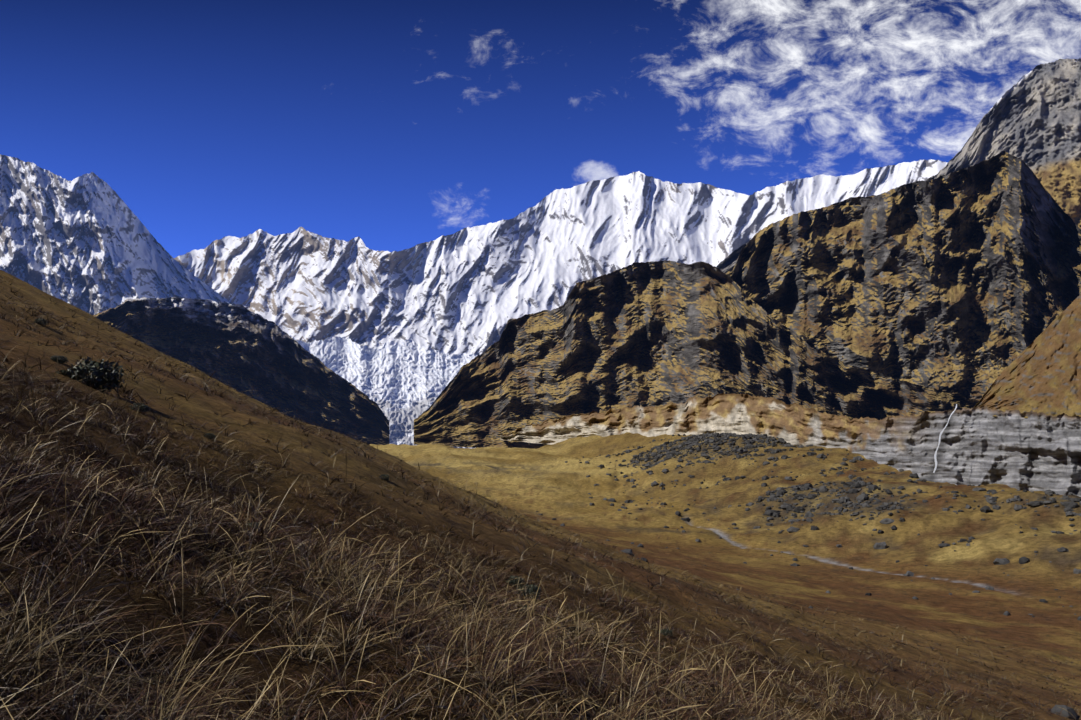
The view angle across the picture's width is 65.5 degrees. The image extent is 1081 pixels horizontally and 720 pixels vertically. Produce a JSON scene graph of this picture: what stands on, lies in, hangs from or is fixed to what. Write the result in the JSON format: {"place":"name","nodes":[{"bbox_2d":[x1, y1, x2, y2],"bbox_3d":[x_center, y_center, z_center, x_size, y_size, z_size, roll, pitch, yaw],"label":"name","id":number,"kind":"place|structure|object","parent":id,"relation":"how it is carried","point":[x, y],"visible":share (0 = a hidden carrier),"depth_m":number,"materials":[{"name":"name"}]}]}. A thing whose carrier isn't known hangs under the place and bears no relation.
{"place":"outdoors","nodes":[
{"label":"outdoors","id":0,"kind":"place"},
{"bbox_2d":[0,154,235,314],"bbox_3d":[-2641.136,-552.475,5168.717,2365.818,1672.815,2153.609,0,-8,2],"label":"mountain peak","id":1,"kind":"structure","parent":0,"point":[89,243],"depth_m":4951.70,"materials":[{"name":"white snow"}]},
{"bbox_2d":[93,297,388,444],"bbox_3d":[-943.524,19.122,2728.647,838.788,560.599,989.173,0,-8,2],"label":"dark hill","id":2,"kind":"structure","parent":0,"point":[267,362],"depth_m":2886.40,"materials":[{"name":"black stone"}]},
{"bbox_2d":[284,331,477,448],"bbox_3d":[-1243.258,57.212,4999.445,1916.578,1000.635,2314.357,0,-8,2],"label":"glacier","id":3,"kind":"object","parent":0,"point":[402,384],"depth_m":5410.25,"materials":[{"name":"white snow"}]},
{"bbox_2d":[0,270,1080,719],"bbox_3d":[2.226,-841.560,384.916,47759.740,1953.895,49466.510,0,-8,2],"label":"ground","id":4,"kind":"structure","parent":0,"point":[548,482],"depth_m":67.46,"materials":[{"name":"brown plant"}]},
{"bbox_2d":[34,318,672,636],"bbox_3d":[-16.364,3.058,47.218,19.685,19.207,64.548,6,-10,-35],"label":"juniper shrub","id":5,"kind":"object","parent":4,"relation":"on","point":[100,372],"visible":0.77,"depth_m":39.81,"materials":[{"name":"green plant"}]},
{"bbox_2d":[0,275,1080,719],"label":"grass tufts","id":6,"kind":"object","parent":4,"relation":"on","point":[724,687],"visible":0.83,"depth_m":12.40,"materials":[{"name":"brown plant"}]},
{"bbox_2d":[489,432,1080,719],"bbox_3d":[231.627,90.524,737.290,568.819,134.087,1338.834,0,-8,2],"label":"boulders","id":7,"kind":"object","parent":4,"relation":"on","point":[749,445],"visible":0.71,"depth_m":700.22,"materials":[{"name":"grey stone"}]},
{"bbox_2d":[0,0,1080,257],"label":"sky","id":8,"kind":"structure","parent":0,"point":[392,125],"materials":[{"name":"blue"}]},
{"bbox_2d":[174,159,946,355],"bbox_3d":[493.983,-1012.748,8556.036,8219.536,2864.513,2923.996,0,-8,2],"label":"mountain massif","id":9,"kind":"structure","parent":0,"point":[471,290],"depth_m":8522.04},
{"bbox_2d":[414,260,978,448],"bbox_3d":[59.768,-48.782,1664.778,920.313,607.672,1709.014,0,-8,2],"label":"cliff","id":10,"kind":"structure","parent":0,"point":[655,333],"depth_m":1947.63,"materials":[{"name":"brown stone"}]},
{"bbox_2d":[500,393,1080,496],"bbox_3d":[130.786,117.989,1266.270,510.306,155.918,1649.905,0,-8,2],"label":"rock cliff","id":11,"kind":"structure","parent":0,"point":[1016,449],"depth_m":774.95,"materials":[{"name":"grey stone"}]},
{"bbox_2d":[933,404,956,472],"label":"waterfall stream","id":12,"kind":"structure","parent":11,"relation":"on","point":[941,432],"depth_m":668.89,"materials":[{"name":"white liquid"}]},
{"bbox_2d":[716,58,1080,272],"bbox_3d":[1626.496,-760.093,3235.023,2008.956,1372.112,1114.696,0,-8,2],"label":"rocky mountain peak","id":13,"kind":"structure","parent":0,"point":[1031,119],"depth_m":3551.39,"materials":[{"name":"grey stone"}]},
{"bbox_2d":[725,151,1080,400],"bbox_3d":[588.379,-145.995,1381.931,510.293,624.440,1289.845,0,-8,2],"label":"cliff","id":14,"kind":"structure","parent":0,"point":[965,282],"depth_m":1332.54,"materials":[{"name":"brown stone"}]},
{"bbox_2d":[974,295,1080,417],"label":"hillside","id":15,"kind":"structure","parent":0,"point":[1041,372],"depth_m":647.15,"materials":[{"name":"brown plant"}]}
]}

